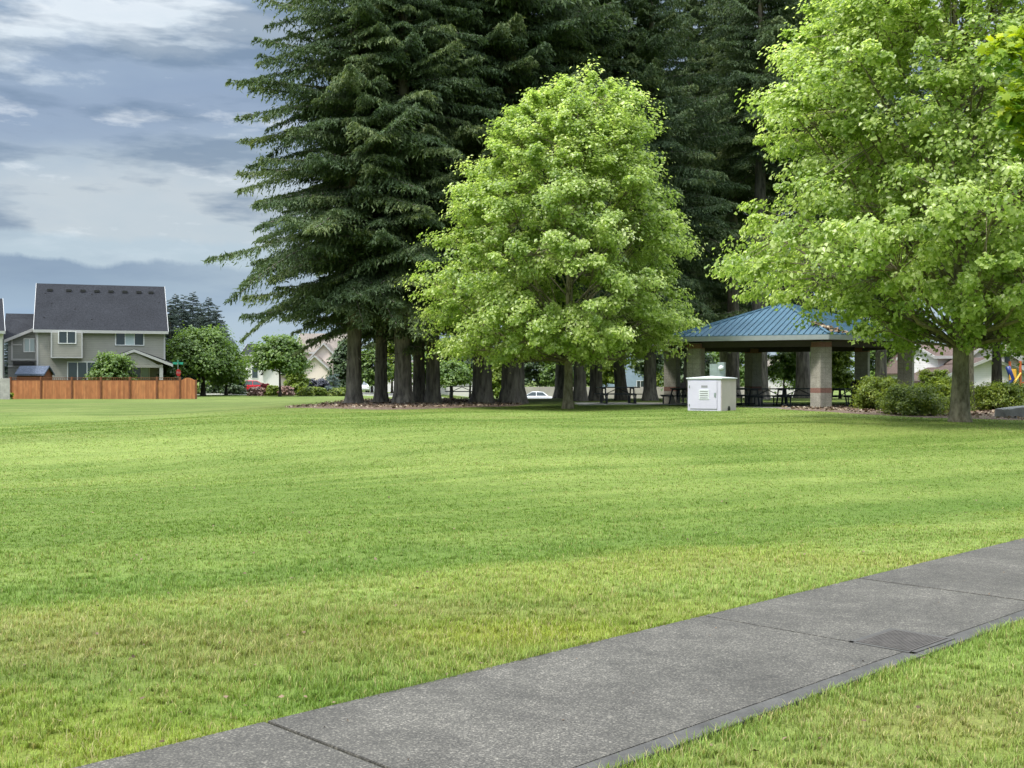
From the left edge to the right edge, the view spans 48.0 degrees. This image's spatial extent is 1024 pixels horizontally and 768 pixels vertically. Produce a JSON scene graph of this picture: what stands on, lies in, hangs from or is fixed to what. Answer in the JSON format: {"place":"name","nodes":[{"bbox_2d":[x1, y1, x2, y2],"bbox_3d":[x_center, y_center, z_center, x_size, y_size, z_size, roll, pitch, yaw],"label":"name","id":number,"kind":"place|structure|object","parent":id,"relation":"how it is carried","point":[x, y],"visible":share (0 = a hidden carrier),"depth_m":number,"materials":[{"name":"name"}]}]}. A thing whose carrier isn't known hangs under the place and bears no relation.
{"place":"outdoors","nodes":[
{"label":"outdoors","id":0,"kind":"place"},
{"bbox_2d":[0,381,1023,767],"bbox_3d":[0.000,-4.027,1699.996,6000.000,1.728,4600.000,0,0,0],"label":"ground","id":1,"kind":"structure","parent":0,"point":[44,411],"depth_m":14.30,"materials":[{"name":"green plant"}]},
{"bbox_2d":[0,298,4,378],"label":"house","id":2,"kind":"structure","parent":1,"relation":"on","point":[2,325],"depth_m":95.96,"materials":[{"name":"paint"}]},
{"bbox_2d":[0,378,9,398],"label":"fence","id":3,"kind":"object","parent":1,"relation":"on","point":[4,388],"visible":0.87,"depth_m":91.99,"materials":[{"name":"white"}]},
{"bbox_2d":[4,341,7,377],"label":"conifer","id":4,"kind":"object","parent":1,"relation":"on","point":[6,362],"visible":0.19,"depth_m":248.91,"materials":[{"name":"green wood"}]},
{"bbox_2d":[14,366,54,379],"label":"garden shed","id":5,"kind":"structure","parent":1,"relation":"on","point":[34,372],"depth_m":97.73,"materials":[{"name":"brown wood"}]},
{"bbox_2d":[3,283,172,379],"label":"house","id":6,"kind":"structure","parent":1,"relation":"on","point":[66,331],"depth_m":102.85,"materials":[{"name":"grey"}]},
{"bbox_2d":[24,338,35,351],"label":"window","id":7,"kind":"structure","parent":6,"relation":"in","point":[30,343],"depth_m":102.79,"materials":[{"name":"grey glass"}]},
{"bbox_2d":[58,331,75,343],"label":"window","id":8,"kind":"structure","parent":6,"relation":"in","point":[64,337],"depth_m":100.47,"materials":[{"name":"white glass"}]},
{"bbox_2d":[67,362,94,379],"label":"window","id":9,"kind":"structure","parent":6,"relation":"in","point":[77,370],"depth_m":101.38,"materials":[{"name":"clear glass"}]},
{"bbox_2d":[115,333,143,345],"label":"window","id":10,"kind":"structure","parent":6,"relation":"in","point":[122,339],"depth_m":102.82,"materials":[{"name":"white glass"}]},
{"bbox_2d":[126,368,149,379],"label":"patio door","id":11,"kind":"structure","parent":6,"relation":"in","point":[144,372],"depth_m":103.18,"materials":[{"name":"grey glass"}]},
{"bbox_2d":[9,377,196,398],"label":"fence","id":12,"kind":"object","parent":1,"relation":"on","point":[185,388],"visible":0.94,"depth_m":93.98,"materials":[{"name":"brown wood"}]},
{"bbox_2d":[83,350,139,379],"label":"shrub","id":13,"kind":"object","parent":1,"relation":"on","point":[107,367],"visible":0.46,"depth_m":95.49,"materials":[{"name":"green plant"}]},
{"bbox_2d":[156,363,175,379],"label":"shrub","id":14,"kind":"object","parent":1,"relation":"on","point":[168,373],"visible":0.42,"depth_m":102.72,"materials":[{"name":"green plant"}]},
{"bbox_2d":[165,299,193,379],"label":"conifer","id":15,"kind":"object","parent":1,"relation":"on","point":[170,325],"visible":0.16,"depth_m":214.88,"materials":[{"name":"green plant"}]},
{"bbox_2d":[173,295,200,378],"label":"conifer","id":16,"kind":"object","parent":1,"relation":"on","point":[183,314],"visible":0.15,"depth_m":221.59,"materials":[{"name":"green plant"}]},
{"bbox_2d":[180,292,205,328],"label":"conifer","id":17,"kind":"object","parent":1,"relation":"on","point":[192,309],"visible":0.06,"depth_m":235.66,"materials":[{"name":"green plant"}]},
{"bbox_2d":[188,297,223,381],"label":"conifer","id":18,"kind":"object","parent":1,"relation":"on","point":[206,319],"visible":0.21,"depth_m":219.69,"materials":[{"name":"green plant"}]},
{"bbox_2d":[165,321,253,395],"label":"broadleaf tree","id":19,"kind":"object","parent":1,"relation":"on","point":[203,353],"visible":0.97,"depth_m":110.02,"materials":[{"name":"green plant"}]},
{"bbox_2d":[198,380,224,392],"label":"shrub","id":20,"kind":"object","parent":1,"relation":"on","point":[209,388],"visible":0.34,"depth_m":124.85,"materials":[{"name":"green plant"}]},
{"bbox_2d":[197,344,251,394],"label":"broadleaf tree","id":21,"kind":"object","parent":1,"relation":"on","point":[222,381],"visible":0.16,"depth_m":115.78,"materials":[{"name":"green plant"}]},
{"bbox_2d":[219,379,248,393],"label":"hedge","id":22,"kind":"object","parent":1,"relation":"on","point":[232,388],"visible":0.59,"depth_m":121.00,"materials":[{"name":"green plant"}]},
{"bbox_2d":[246,386,265,395],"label":"shrub","id":23,"kind":"object","parent":1,"relation":"on","point":[256,391],"visible":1,"depth_m":112.36,"materials":[{"name":"pink plant"}]},
{"bbox_2d":[240,344,287,386],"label":"house","id":24,"kind":"structure","parent":1,"relation":"on","point":[270,377],"depth_m":169.83,"materials":[{"name":"paint"}]},
{"bbox_2d":[264,385,278,395],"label":"shrub","id":25,"kind":"object","parent":1,"relation":"on","point":[271,390],"visible":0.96,"depth_m":112.57,"materials":[{"name":"green plant"}]},
{"bbox_2d":[235,333,320,396],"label":"broadleaf tree","id":26,"kind":"object","parent":1,"relation":"on","point":[275,352],"visible":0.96,"depth_m":106.50,"materials":[{"name":"green plant"}]},
{"bbox_2d":[277,386,295,395],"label":"shrub","id":27,"kind":"object","parent":1,"relation":"on","point":[287,390],"visible":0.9,"depth_m":112.49,"materials":[{"name":"pink plant"}]},
{"bbox_2d":[283,370,311,394],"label":"shrub","id":28,"kind":"object","parent":1,"relation":"on","point":[296,381],"visible":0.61,"depth_m":117.18,"materials":[{"name":"green plant"}]},
{"bbox_2d":[295,386,317,395],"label":"shrub","id":29,"kind":"object","parent":1,"relation":"on","point":[307,391],"visible":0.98,"depth_m":111.29,"materials":[{"name":"green plant"}]},
{"bbox_2d":[307,378,330,387],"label":"shrub","id":30,"kind":"object","parent":1,"relation":"on","point":[321,382],"visible":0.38,"depth_m":119.29,"materials":[{"name":"grey plant"}]},
{"bbox_2d":[299,333,346,381],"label":"house","id":31,"kind":"structure","parent":1,"relation":"on","point":[324,350],"depth_m":167.99,"materials":[{"name":"beige paint"}]},
{"bbox_2d":[324,363,340,395],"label":"spruce tree","id":32,"kind":"object","parent":1,"relation":"on","point":[334,379],"visible":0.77,"depth_m":112.87,"materials":[{"name":"green plant"}]},
{"bbox_2d":[322,338,346,387],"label":"broadleaf tree","id":33,"kind":"object","parent":1,"relation":"on","point":[339,356],"visible":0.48,"depth_m":148.70,"materials":[{"name":"green plant"}]},
{"bbox_2d":[326,387,345,395],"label":"shrub","id":34,"kind":"object","parent":1,"relation":"on","point":[340,391],"visible":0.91,"depth_m":112.09,"materials":[{"name":"green plant"}]},
{"bbox_2d":[295,77,455,359],"bbox_3d":[-6.233,-14.216,65.984,12.448,30.660,11.936,0,0,17],"label":"fir tree","id":35,"kind":"object","parent":1,"relation":"on","point":[368,346],"depth_m":63.72,"materials":[{"name":"green plant"}]},
{"bbox_2d":[361,340,394,392],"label":"broadleaf tree","id":36,"kind":"object","parent":1,"relation":"on","point":[368,373],"visible":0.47,"depth_m":133.97,"materials":[{"name":"green plant"}]},
{"bbox_2d":[387,341,394,392],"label":"broadleaf tree","id":37,"kind":"object","parent":1,"relation":"on","point":[389,349],"visible":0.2,"depth_m":138.99,"materials":[{"name":"green plant"}]},
{"bbox_2d":[287,399,523,409],"bbox_3d":[-4.821,0.979,54.913,11.435,0.320,19.607,0,0,0],"label":"mulch bed","id":38,"kind":"object","parent":1,"relation":"on","point":[387,408],"visible":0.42,"depth_m":48.68,"materials":[{"name":"brown wood"}]},
{"bbox_2d":[201,0,486,402],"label":"fir tree","id":39,"kind":"object","parent":38,"relation":"on","point":[315,16],"visible":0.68,"depth_m":51.69,"materials":[{"name":"green plant"}]},
{"bbox_2d":[262,3,461,402],"bbox_3d":[-6.413,-12.282,55.932,10.458,26.864,10.907,0,0,27],"label":"fir tree","id":40,"kind":"object","parent":38,"relation":"on","point":[380,385],"visible":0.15,"depth_m":53.98,"materials":[{"name":"green plant"}]},
{"bbox_2d":[289,0,506,402],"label":"fir tree","id":41,"kind":"object","parent":38,"relation":"on","point":[420,31],"visible":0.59,"depth_m":51.63,"materials":[{"name":"green plant"}]},
{"bbox_2d":[316,2,504,402],"bbox_3d":[-4.581,-12.010,56.929,10.670,26.280,10.230,0,0,19],"label":"fir tree","id":42,"kind":"object","parent":38,"relation":"on","point":[418,378],"visible":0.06,"depth_m":55.58,"materials":[{"name":"green plant"}]},
{"bbox_2d":[319,0,521,402],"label":"fir tree","id":43,"kind":"object","parent":38,"relation":"on","point":[432,393],"visible":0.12,"depth_m":53.17,"materials":[{"name":"green plant"}]},
{"bbox_2d":[361,0,596,402],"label":"fir tree","id":44,"kind":"object","parent":38,"relation":"on","point":[513,33],"visible":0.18,"depth_m":55.34,"materials":[{"name":"green plant"}]},
{"bbox_2d":[386,0,663,403],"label":"fir tree","id":45,"kind":"object","parent":38,"relation":"on","point":[512,385],"visible":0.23,"depth_m":55.36,"materials":[{"name":"green plant"}]},
{"bbox_2d":[440,379,471,396],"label":"house","id":46,"kind":"structure","parent":1,"relation":"on","point":[443,390],"depth_m":160.00,"materials":[{"name":"paint"}]},
{"bbox_2d":[440,358,472,396],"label":"broadleaf tree","id":47,"kind":"object","parent":1,"relation":"on","point":[454,373],"visible":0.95,"depth_m":116.81,"materials":[{"name":"green plant"}]},
{"bbox_2d":[441,349,472,397],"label":"broadleaf tree","id":48,"kind":"object","parent":1,"relation":"on","point":[467,361],"visible":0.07,"depth_m":147.12,"materials":[{"name":"green plant"}]},
{"bbox_2d":[492,362,501,398],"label":"broadleaf tree","id":49,"kind":"object","parent":1,"relation":"on","point":[496,380],"visible":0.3,"depth_m":110.61,"materials":[{"name":"green plant"}]},
{"bbox_2d":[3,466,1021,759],"bbox_3d":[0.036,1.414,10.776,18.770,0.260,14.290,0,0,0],"label":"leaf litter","id":50,"kind":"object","parent":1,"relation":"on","point":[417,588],"visible":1,"depth_m":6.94,"materials":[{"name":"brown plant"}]},
{"bbox_2d":[527,391,551,397],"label":"parked car","id":51,"kind":"object","parent":1,"relation":"on","point":[535,394],"visible":0.26,"depth_m":128.24,"materials":[{"name":"white paint"}]},
{"bbox_2d":[529,11,563,397],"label":"fir tree","id":52,"kind":"object","parent":1,"relation":"on","point":[559,381],"depth_m":71.61,"materials":[{"name":"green plant"}]},
{"bbox_2d":[524,358,573,386],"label":"broadleaf tree","id":53,"kind":"object","parent":1,"relation":"on","point":[530,374],"visible":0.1,"depth_m":144.47,"materials":[{"name":"green plant"}]},
{"bbox_2d":[74,538,1023,767],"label":"walk","id":54,"kind":"structure","parent":1,"relation":"on","point":[608,697],"depth_m":5.71,"materials":[{"name":"grey concrete"}]},
{"bbox_2d":[848,628,954,653],"bbox_3d":[2.286,1.524,6.743,0.520,0.056,0.400,0,0,-45],"label":"meter cover","id":55,"kind":"object","parent":54,"relation":"on","point":[906,641],"visible":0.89,"depth_m":6.71,"materials":[{"name":"metal"}]},
{"bbox_2d":[394,53,711,408],"bbox_3d":[1.562,-5.859,46.336,12.499,13.976,12.032,0,0,0],"label":"maple tree","id":56,"kind":"object","parent":1,"relation":"on","point":[571,333],"visible":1,"depth_m":43.70,"materials":[{"name":"green plant"}]},
{"bbox_2d":[538,361,573,386],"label":"broadleaf tree","id":57,"kind":"object","parent":1,"relation":"on","point":[548,381],"visible":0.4,"depth_m":141.83,"materials":[{"name":"green plant"}]},
{"bbox_2d":[524,0,687,400],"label":"fir tree","id":58,"kind":"object","parent":1,"relation":"on","point":[579,390],"visible":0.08,"depth_m":58.82,"materials":[{"name":"green plant"}]},
{"bbox_2d":[586,353,625,386],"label":"broadleaf tree","id":59,"kind":"object","parent":1,"relation":"on","point":[606,378],"visible":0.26,"depth_m":140.96,"materials":[{"name":"green plant"}]},
{"bbox_2d":[539,0,704,400],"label":"fir tree","id":60,"kind":"object","parent":1,"relation":"on","point":[595,377],"visible":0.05,"depth_m":60.21,"materials":[{"name":"green plant"}]},
{"bbox_2d":[561,23,696,399],"bbox_3d":[4.676,-13.201,64.222,10.416,28.764,11.238,-5,-1,8],"label":"fir tree","id":61,"kind":"object","parent":1,"relation":"on","point":[619,376],"depth_m":63.71,"materials":[{"name":"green plant"}]},
{"bbox_2d":[574,403,686,404],"bbox_3d":[6.185,1.331,53.205,6.400,0.867,4.000,0,0,0],"label":"table pad","id":62,"kind":"object","parent":1,"relation":"on","point":[631,404],"visible":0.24,"depth_m":51.22,"materials":[{"name":"concrete"}]},
{"bbox_2d":[594,387,641,403],"bbox_3d":[4.885,0.521,53.002,1.900,0.774,1.700,0,0,-7],"label":"picnic table","id":63,"kind":"object","parent":62,"relation":"on","point":[605,394],"visible":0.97,"depth_m":52.69,"materials":[{"name":"metal"}]},
{"bbox_2d":[660,388,686,403],"bbox_3d":[7.806,0.565,52.502,1.700,0.774,1.900,0,0,21],"label":"picnic table","id":64,"kind":"object","parent":62,"relation":"on","point":[672,395],"visible":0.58,"depth_m":51.98,"materials":[{"name":"metal"}]},
{"bbox_2d":[603,357,683,386],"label":"house","id":65,"kind":"structure","parent":1,"relation":"on","point":[632,380],"depth_m":150.00,"materials":[{"name":"blue"}]},
{"bbox_2d":[627,348,663,376],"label":"broadleaf tree","id":66,"kind":"object","parent":1,"relation":"on","point":[659,368],"visible":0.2,"depth_m":104.14,"materials":[{"name":"green plant"}]},
{"bbox_2d":[525,386,770,397],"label":"fence","id":67,"kind":"object","parent":1,"relation":"on","point":[548,391],"visible":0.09,"depth_m":139.98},
{"bbox_2d":[285,397,1023,419],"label":"leaf litter","id":68,"kind":"object","parent":1,"relation":"on","point":[461,404],"visible":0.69,"depth_m":48.23,"materials":[{"name":"brown plant"}]},
{"bbox_2d":[600,0,759,400],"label":"fir tree","id":69,"kind":"object","parent":1,"relation":"on","point":[650,35],"visible":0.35,"depth_m":60.57,"materials":[{"name":"green plant"}]},
{"bbox_2d":[621,4,745,384],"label":"fir tree","id":70,"kind":"object","parent":1,"relation":"on","point":[717,290],"depth_m":77.32,"materials":[{"name":"green plant"}]},
{"bbox_2d":[657,350,718,390],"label":"broadleaf tree","id":71,"kind":"object","parent":1,"relation":"on","point":[707,367],"visible":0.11,"depth_m":138.56,"materials":[{"name":"green plant"}]},
{"bbox_2d":[686,376,737,410],"bbox_3d":[7.169,0.353,41.263,1.400,1.290,1.308,0,0,35],"label":"utility cabinet","id":72,"kind":"object","parent":1,"relation":"on","point":[711,393],"visible":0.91,"depth_m":40.77,"materials":[{"name":"metal"}]},
{"bbox_2d":[654,0,772,397],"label":"fir tree","id":73,"kind":"object","parent":1,"relation":"on","point":[711,303],"visible":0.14,"depth_m":74.55,"materials":[{"name":"green plant"}]},
{"bbox_2d":[710,362,725,376],"bbox_3d":[7.693,0.143,43.139,0.570,1.920,0.350,0,0,25],"label":"meter pedestal","id":74,"kind":"object","parent":1,"relation":"on","point":[718,369],"visible":0.73,"depth_m":43.10,"materials":[{"name":"metal"}]},
{"bbox_2d":[665,1,791,397],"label":"fir tree","id":75,"kind":"object","parent":1,"relation":"on","point":[733,364],"visible":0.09,"depth_m":73.61,"materials":[{"name":"green plant"}]},
{"bbox_2d":[707,352,770,386],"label":"broadleaf tree","id":76,"kind":"object","parent":1,"relation":"on","point":[741,362],"visible":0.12,"depth_m":147.68,"materials":[{"name":"green plant"}]},
{"bbox_2d":[695,6,796,373],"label":"fir tree","id":77,"kind":"object","parent":1,"relation":"on","point":[722,356],"visible":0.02,"depth_m":91.52,"materials":[{"name":"green plant"}]},
{"bbox_2d":[674,0,850,399],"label":"fir tree","id":78,"kind":"object","parent":1,"relation":"on","point":[766,31],"visible":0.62,"depth_m":65.26,"materials":[{"name":"green plant"}]},
{"bbox_2d":[767,358,794,397],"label":"house","id":79,"kind":"structure","parent":1,"relation":"on","point":[771,384],"depth_m":158.00,"materials":[{"name":"white"}]},
{"bbox_2d":[767,352,795,387],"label":"broadleaf tree","id":80,"kind":"object","parent":1,"relation":"on","point":[776,368],"visible":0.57,"depth_m":83.41,"materials":[{"name":"green plant"}]},
{"bbox_2d":[722,0,845,397],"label":"fir tree","id":81,"kind":"object","parent":1,"relation":"on","point":[802,370],"visible":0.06,"depth_m":71.63,"materials":[{"name":"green plant"}]},
{"bbox_2d":[725,5,863,368],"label":"fir tree","id":82,"kind":"object","parent":1,"relation":"on","point":[783,287],"visible":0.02,"depth_m":82.76,"materials":[{"name":"green plant"}]},
{"bbox_2d":[664,304,927,407],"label":"picnic pavilion","id":83,"kind":"structure","parent":1,"relation":"on","point":[753,335],"depth_m":48.03,"materials":[{"name":"metal"}]},
{"bbox_2d":[739,388,797,406],"bbox_3d":[11.019,0.576,49.502,1.900,0.774,1.700,0,0,-14],"label":"picnic table","id":84,"kind":"object","parent":83,"relation":"on","point":[758,395],"visible":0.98,"depth_m":49.28,"materials":[{"name":"metal"}]},
{"bbox_2d":[832,388,856,405],"bbox_3d":[14.637,0.575,49.802,1.900,0.774,1.700,0,0,-29],"label":"picnic table","id":85,"kind":"object","parent":83,"relation":"on","point":[845,396],"visible":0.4,"depth_m":49.35,"materials":[{"name":"metal"}]},
{"bbox_2d":[576,610,1023,767],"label":"walk edge","id":86,"kind":"object","parent":1,"relation":"on","point":[670,739],"visible":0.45,"depth_m":5.42,"materials":[{"name":"grey concrete"}]},
{"bbox_2d":[768,353,854,394],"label":"broadleaf tree","id":87,"kind":"object","parent":1,"relation":"on","point":[792,383],"depth_m":151.01,"materials":[{"name":"green plant"}]},
{"bbox_2d":[832,351,854,398],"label":"broadleaf tree","id":88,"kind":"object","parent":1,"relation":"on","point":[842,365],"visible":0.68,"depth_m":69.45,"materials":[{"name":"green plant"}]},
{"bbox_2d":[704,0,1023,422],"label":"plane tree","id":89,"kind":"object","parent":1,"relation":"on","point":[847,71],"visible":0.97,"depth_m":28.02,"materials":[{"name":"green plant"}]},
{"bbox_2d":[790,15,949,389],"bbox_3d":[19.931,-13.011,62.831,10.425,28.200,9.880,0,0,1],"label":"fir tree","id":90,"kind":"object","parent":1,"relation":"on","point":[881,366],"visible":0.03,"depth_m":62.69,"materials":[{"name":"green plant"}]},
{"bbox_2d":[851,349,896,379],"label":"broadleaf tree","id":91,"kind":"object","parent":1,"relation":"on","point":[872,364],"visible":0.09,"depth_m":149.06,"materials":[{"name":"green plant"}]},
{"bbox_2d":[887,353,896,378],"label":"house","id":92,"kind":"structure","parent":1,"relation":"on","point":[891,370],"depth_m":145.30,"materials":[{"name":"paint"}]},
{"bbox_2d":[777,406,1023,419],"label":"mulch bed","id":93,"kind":"object","parent":1,"relation":"on","point":[875,413],"visible":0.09,"depth_m":36.97,"materials":[{"name":"brown wood"}]},
{"bbox_2d":[849,374,899,409],"bbox_3d":[13.912,0.320,43.489,2.177,1.561,2.360,0,0,0],"label":"shrub","id":94,"kind":"object","parent":93,"relation":"on","point":[868,390],"visible":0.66,"depth_m":43.23,"materials":[{"name":"green plant"}]},
{"bbox_2d":[875,380,949,415],"bbox_3d":[12.759,0.432,36.443,2.606,1.269,2.543,0,0,0],"label":"shrub","id":95,"kind":"object","parent":93,"relation":"on","point":[920,399],"visible":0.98,"depth_m":35.95,"materials":[{"name":"green plant"}]},
{"bbox_2d":[929,375,978,410],"bbox_3d":[15.963,0.374,42.058,2.019,1.497,1.895,0,0,44],"label":"shrub","id":96,"kind":"object","parent":93,"relation":"on","point":[945,383],"visible":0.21,"depth_m":41.75,"materials":[{"name":"green plant"}]},
{"bbox_2d":[972,379,1023,409],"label":"shrub","id":97,"kind":"object","parent":93,"relation":"on","point":[990,394],"visible":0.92,"depth_m":42.56,"materials":[{"name":"green plant"}]},
{"bbox_2d":[914,368,949,392],"bbox_3d":[22.049,0.026,60.081,2.250,1.864,2.574,0,0,0],"label":"shrub","id":98,"kind":"object","parent":1,"relation":"on","point":[926,376],"visible":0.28,"depth_m":59.68,"materials":[{"name":"green plant"}]},
{"bbox_2d":[855,85,1023,408],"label":"plane tree","id":99,"kind":"object","parent":1,"relation":"on","point":[971,366],"visible":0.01,"depth_m":43.81,"materials":[{"name":"green plant"}]},
{"bbox_2d":[896,345,1023,387],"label":"house","id":100,"kind":"structure","parent":1,"relation":"on","point":[982,367],"depth_m":95.49,"materials":[{"name":"white paint"}]},
{"bbox_2d":[914,199,1010,400],"bbox_3d":[21.956,-4.527,52.093,8.425,11.209,8.111,0,0,0],"label":"broadleaf tree","id":101,"kind":"object","parent":1,"relation":"on","point":[996,373],"visible":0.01,"depth_m":51.80,"materials":[{"name":"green plant"}]},
{"bbox_2d":[973,22,1023,158],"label":"maple tree","id":102,"kind":"object","parent":1,"relation":"on","point":[1010,114],"visible":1,"depth_m":8.97,"materials":[{"name":"green plant"}]},
{"bbox_2d":[995,406,1023,417],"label":"boulder","id":103,"kind":"object","parent":1,"relation":"on","point":[1012,412],"visible":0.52,"depth_m":34.62,"materials":[{"name":"stone"}]},
{"bbox_2d":[1002,342,1023,364],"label":"broadleaf tree","id":104,"kind":"object","parent":1,"relation":"on","point":[1005,352],"visible":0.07,"depth_m":89.70,"materials":[{"name":"green plant"}]},
{"bbox_2d":[1005,361,1023,385],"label":"playground","id":105,"kind":"object","parent":1,"relation":"on","point":[1012,374],"visible":0.72,"depth_m":62.18,"materials":[{"name":"orange paint"}]},
{"bbox_2d":[0,0,1023,379],"label":"sky","id":106,"kind":"structure","parent":0,"point":[120,156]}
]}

